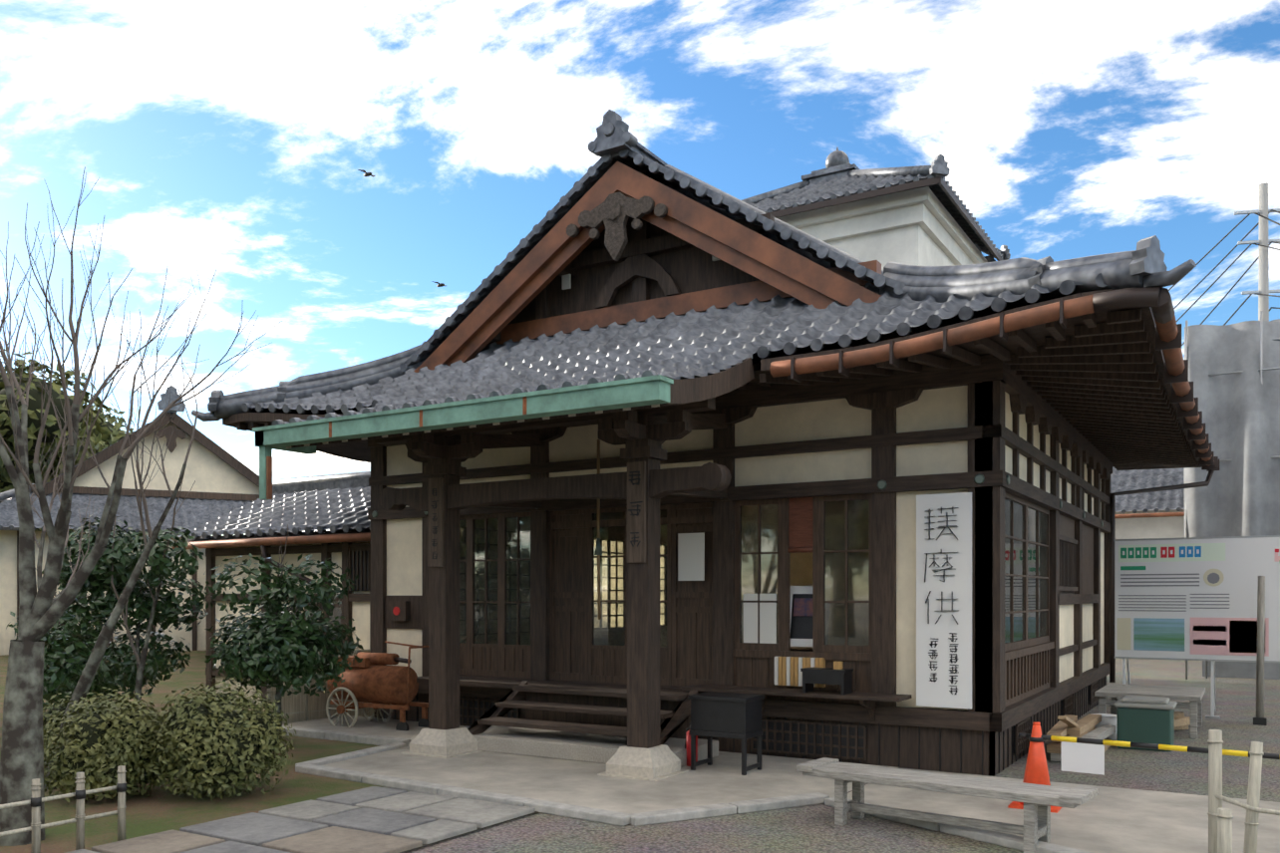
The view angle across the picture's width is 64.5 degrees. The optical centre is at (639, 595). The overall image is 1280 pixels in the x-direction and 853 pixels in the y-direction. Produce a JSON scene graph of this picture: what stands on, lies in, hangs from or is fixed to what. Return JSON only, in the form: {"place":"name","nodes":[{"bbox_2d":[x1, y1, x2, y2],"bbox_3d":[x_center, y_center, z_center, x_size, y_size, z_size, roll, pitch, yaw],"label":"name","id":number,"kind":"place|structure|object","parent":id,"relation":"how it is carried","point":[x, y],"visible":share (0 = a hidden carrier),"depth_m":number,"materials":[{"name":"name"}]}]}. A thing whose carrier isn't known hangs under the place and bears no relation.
{"place":"outdoors","nodes":[
{"label":"outdoors","id":0,"kind":"place"},
{"bbox_2d":[0,650,382,852],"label":"garden soil","id":1,"kind":"structure","parent":0,"point":[158,809],"depth_m":8.86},
{"bbox_2d":[0,765,126,852],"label":"bamboo fence","id":2,"kind":"object","parent":1,"relation":"on","point":[36,800],"visible":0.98,"depth_m":7.03,"materials":[{"name":"beige wood"}]},
{"bbox_2d":[5,541,160,708],"bbox_3d":[-7.473,0.525,13.616,1.745,2.525,2.074,0,0,-34],"label":"camellia shrub","id":3,"kind":"object","parent":1,"relation":"on","point":[108,682],"visible":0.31,"depth_m":13.29,"materials":[{"name":"green plant"}]},
{"bbox_2d":[42,688,164,770],"bbox_3d":[-5.305,1.336,9.952,1.306,0.842,1.313,0,0,31],"label":"azalea shrub","id":4,"kind":"object","parent":1,"relation":"on","point":[51,711],"visible":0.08,"depth_m":9.71,"materials":[{"name":"green plant"}]},
{"bbox_2d":[42,686,176,802],"bbox_3d":[-4.694,1.281,8.942,1.287,0.955,1.244,0,0,31],"label":"azalea shrub","id":5,"kind":"object","parent":1,"relation":"on","point":[100,746],"visible":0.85,"depth_m":8.57,"materials":[{"name":"green plant"}]},
{"bbox_2d":[8,473,213,705],"bbox_3d":[-5.916,0.189,11.613,1.952,3.189,1.990,0,0,-11],"label":"camellia shrub","id":6,"kind":"object","parent":1,"relation":"on","point":[123,544],"visible":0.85,"depth_m":11.41,"materials":[{"name":"green plant"}]},
{"bbox_2d":[0,166,280,846],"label":"bare tree","id":7,"kind":"object","parent":1,"relation":"on","point":[42,610],"visible":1,"depth_m":7.32,"materials":[{"name":"grey plant"}]},
{"bbox_2d":[145,676,296,802],"bbox_3d":[-3.707,1.234,8.986,1.251,1.055,1.240,0,0,31],"label":"azalea shrub","id":8,"kind":"object","parent":1,"relation":"on","point":[223,741],"visible":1,"depth_m":8.69,"materials":[{"name":"green plant"}]},
{"bbox_2d":[171,471,370,704],"bbox_3d":[-4.649,-0.180,17.448,4.750,3.920,4.404,0,0,31],"label":"annex","id":9,"kind":"object","parent":1,"relation":"on","point":[338,505],"visible":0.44,"depth_m":16.23,"materials":[{"name":"tile"}]},
{"bbox_2d":[203,524,363,738],"bbox_3d":[-4.149,0.472,11.978,1.845,2.619,1.900,0,0,-23],"label":"camellia shrub","id":10,"kind":"object","parent":1,"relation":"on","point":[278,651],"visible":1,"depth_m":11.53,"materials":[{"name":"green plant"}]},
{"bbox_2d":[267,649,374,723],"bbox_3d":[-4.409,1.277,14.146,0.074,1.005,1.728,0,0,41],"label":"sleeve fence reed","id":11,"kind":"object","parent":1,"relation":"on","point":[300,707],"visible":0.17,"depth_m":13.92,"materials":[{"name":"beige wicker"}]},
{"bbox_2d":[65,786,538,852],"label":"stone paving","id":12,"kind":"structure","parent":0,"point":[374,819],"depth_m":7.59,"materials":[{"name":"grey stone"}]},
{"bbox_2d":[357,169,446,287],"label":"birds","id":13,"kind":"object","parent":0,"point":[371,174],"visible":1,"depth_m":59.68,"materials":[{"name":"feathers"}]},
{"bbox_2d":[0,0,1279,536],"label":"sky","id":14,"kind":"structure","parent":0,"point":[235,136],"materials":[{"name":"blue"}]},
{"bbox_2d":[282,715,1092,852],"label":"apron pavement","id":15,"kind":"structure","parent":0,"point":[552,773],"depth_m":9.72,"materials":[{"name":"concrete"}]},
{"bbox_2d":[325,640,428,730],"bbox_3d":[-3.417,1.189,13.351,1.591,1.184,0.720,0,0,31],"label":"wooden cart","id":16,"kind":"object","parent":15,"relation":"on","point":[374,680],"visible":0.81,"depth_m":13.19,"materials":[{"name":"brown"}]},
{"bbox_2d":[252,357,770,781],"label":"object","id":17,"kind":"object","parent":15,"relation":"on","point":[643,419],"visible":0.96,"depth_m":9.95,"materials":[{"name":"brown wood"}]},
{"bbox_2d":[467,680,697,744],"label":"porch stairs","id":18,"kind":"structure","parent":15,"relation":"on","point":[586,711],"depth_m":11.55,"materials":[{"name":"brown wood"}]},
{"bbox_2d":[684,722,697,766],"bbox_3d":[0.538,1.520,10.447,0.134,0.520,0.121,0,0,-10],"label":"fire extinguisher","id":19,"kind":"object","parent":15,"relation":"on","point":[688,743],"visible":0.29,"depth_m":10.41,"materials":[{"name":"red paint"}]},
{"bbox_2d":[687,691,764,775],"bbox_3d":[0.869,1.390,10.188,0.640,0.780,0.440,0,0,31],"label":"offering box stand","id":20,"kind":"object","parent":15,"relation":"on","point":[727,715],"visible":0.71,"depth_m":10.04,"materials":[{"name":"black paint"}]},
{"bbox_2d":[796,757,1098,852],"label":"bench","id":21,"kind":"object","parent":15,"relation":"on","point":[1038,800],"visible":0.96,"depth_m":7.41,"materials":[{"name":"grey wood"}]},
{"bbox_2d":[367,354,1112,776],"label":"hall walls","id":22,"kind":"structure","parent":0,"point":[789,558],"depth_m":11.43,"materials":[{"name":"brown wood"}]},
{"bbox_2d":[191,109,1219,682],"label":"hall roof","id":23,"kind":"structure","parent":22,"relation":"on","point":[1106,373],"depth_m":11.44,"materials":[{"name":"grey tile"}]},
{"bbox_2d":[800,661,853,694],"bbox_3d":[1.952,0.850,10.584,0.480,0.330,0.260,0,0,31],"label":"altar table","id":24,"kind":"object","parent":22,"relation":"on","point":[836,674],"visible":1,"depth_m":10.49,"materials":[{"name":"black paint"}]},
{"bbox_2d":[916,492,971,709],"bbox_3d":[3.035,0.050,10.142,0.550,2.140,0.052,0,0,31],"label":"banner sign","id":25,"kind":"object","parent":22,"relation":"attached to","point":[943,600],"visible":1,"depth_m":10.14,"materials":[{"name":"white"}]},
{"bbox_2d":[368,658,1279,852],"bbox_3d":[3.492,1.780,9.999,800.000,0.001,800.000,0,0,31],"label":"ground","id":26,"kind":"structure","parent":0,"point":[809,829],"depth_m":8.05,"materials":[{"name":"grey gravel"}]},
{"bbox_2d":[0,408,115,531],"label":"tree","id":27,"kind":"object","parent":26,"relation":"on","point":[6,483],"visible":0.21,"depth_m":45.18,"materials":[{"name":"green plant"}]},
{"bbox_2d":[0,349,118,463],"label":"tree","id":28,"kind":"object","parent":26,"relation":"on","point":[34,417],"visible":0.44,"depth_m":42.28,"materials":[{"name":"green plant"}]},
{"bbox_2d":[44,396,183,535],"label":"tree","id":29,"kind":"object","parent":26,"relation":"on","point":[119,433],"visible":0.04,"depth_m":52.75,"materials":[{"name":"green plant"}]},
{"bbox_2d":[0,385,267,655],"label":"neighbour hall","id":30,"kind":"structure","parent":26,"relation":"on","point":[225,482],"depth_m":32.80,"materials":[{"name":"paint"}]},
{"bbox_2d":[741,146,1010,345],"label":"background building","id":31,"kind":"structure","parent":26,"relation":"on","point":[915,215],"depth_m":20.34,"materials":[{"name":"paint"}]},
{"bbox_2d":[1046,713,1115,761],"bbox_3d":[4.918,1.504,11.345,0.560,0.531,2.158,0,0,31],"label":"lumber stack","id":32,"kind":"object","parent":26,"relation":"on","point":[1070,726],"visible":0.56,"depth_m":11.06,"materials":[{"name":"brown wood"}]},
{"bbox_2d":[1113,695,1177,751],"bbox_3d":[5.922,1.490,11.882,0.620,0.580,0.560,0,0,31],"label":"storage bin","id":33,"kind":"object","parent":26,"relation":"on","point":[1147,720],"visible":0.92,"depth_m":11.68,"materials":[{"name":"teal plastic"}]},
{"bbox_2d":[1110,466,1184,539],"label":"house","id":34,"kind":"structure","parent":26,"relation":"on","point":[1154,514],"depth_m":28.77,"materials":[{"name":"tile"}]},
{"bbox_2d":[1094,683,1205,738],"bbox_3d":[6.790,1.515,13.466,1.200,0.530,1.450,0,0,31],"label":"work table","id":35,"kind":"object","parent":26,"relation":"on","point":[1193,696],"visible":0.62,"depth_m":13.15,"materials":[{"name":"grey wood"}]},
{"bbox_2d":[1114,535,1279,718],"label":"information board","id":36,"kind":"object","parent":26,"relation":"on","point":[1188,599],"visible":1,"depth_m":14.80,"materials":[{"name":"white paint"}]},
{"bbox_2d":[1168,182,1279,345],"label":"utility pole","id":37,"kind":"object","parent":26,"relation":"on","point":[1263,211],"visible":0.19,"depth_m":30.06,"materials":[{"name":"grey concrete"}]},
{"bbox_2d":[1183,311,1279,679],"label":"scaffold tarp","id":38,"kind":"object","parent":26,"relation":"on","point":[1234,373],"visible":0.56,"depth_m":21.08,"materials":[{"name":"grey fabric"}]},
{"bbox_2d":[1253,576,1267,725],"bbox_3d":[8.555,0.755,14.004,0.160,2.051,0.160,0,0,31],"label":"weathered post","id":39,"kind":"object","parent":26,"relation":"on","point":[1259,719],"visible":1,"depth_m":13.96,"materials":[{"name":"grey wood"}]},
{"bbox_3d":[5.918,1.420,6.480,0.380,0.720,0.380,0,0,31],"label":"traffic cone","id":40,"kind":"object","parent":26,"relation":"on","visible":0},
{"bbox_2d":[1018,732,1279,775],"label":"barrier pole","id":41,"kind":"object","parent":40,"relation":"attached to","point":[1085,756],"visible":0.92,"depth_m":8.19,"materials":[{"name":"yellow plastic"},{"name":"black plastic"}]},
{"bbox_2d":[847,768,1279,852],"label":"pavement","id":42,"kind":"structure","parent":0,"point":[1107,819],"depth_m":8.11,"materials":[{"name":"concrete"}]},
{"bbox_2d":[1007,722,1061,813],"bbox_3d":[3.313,1.420,8.470,0.380,0.720,0.380,0,0,31],"label":"traffic cone","id":43,"kind":"object","parent":42,"relation":"on","point":[1036,772],"visible":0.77,"depth_m":8.41,"materials":[{"name":"orange plastic"}]},
{"bbox_2d":[1207,729,1279,852],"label":"bamboo posts","id":44,"kind":"object","parent":42,"relation":"on","point":[1219,829],"visible":1,"depth_m":6.08,"materials":[{"name":"beige wood"}]},
{"bbox_2d":[1091,713,1116,740],"bbox_3d":[5.735,1.627,12.499,0.345,0.305,0.350,0,0,31],"label":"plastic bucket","id":45,"kind":"object","parent":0,"point":[1109,719],"visible":0.27,"depth_m":12.36,"materials":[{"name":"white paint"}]}
]}

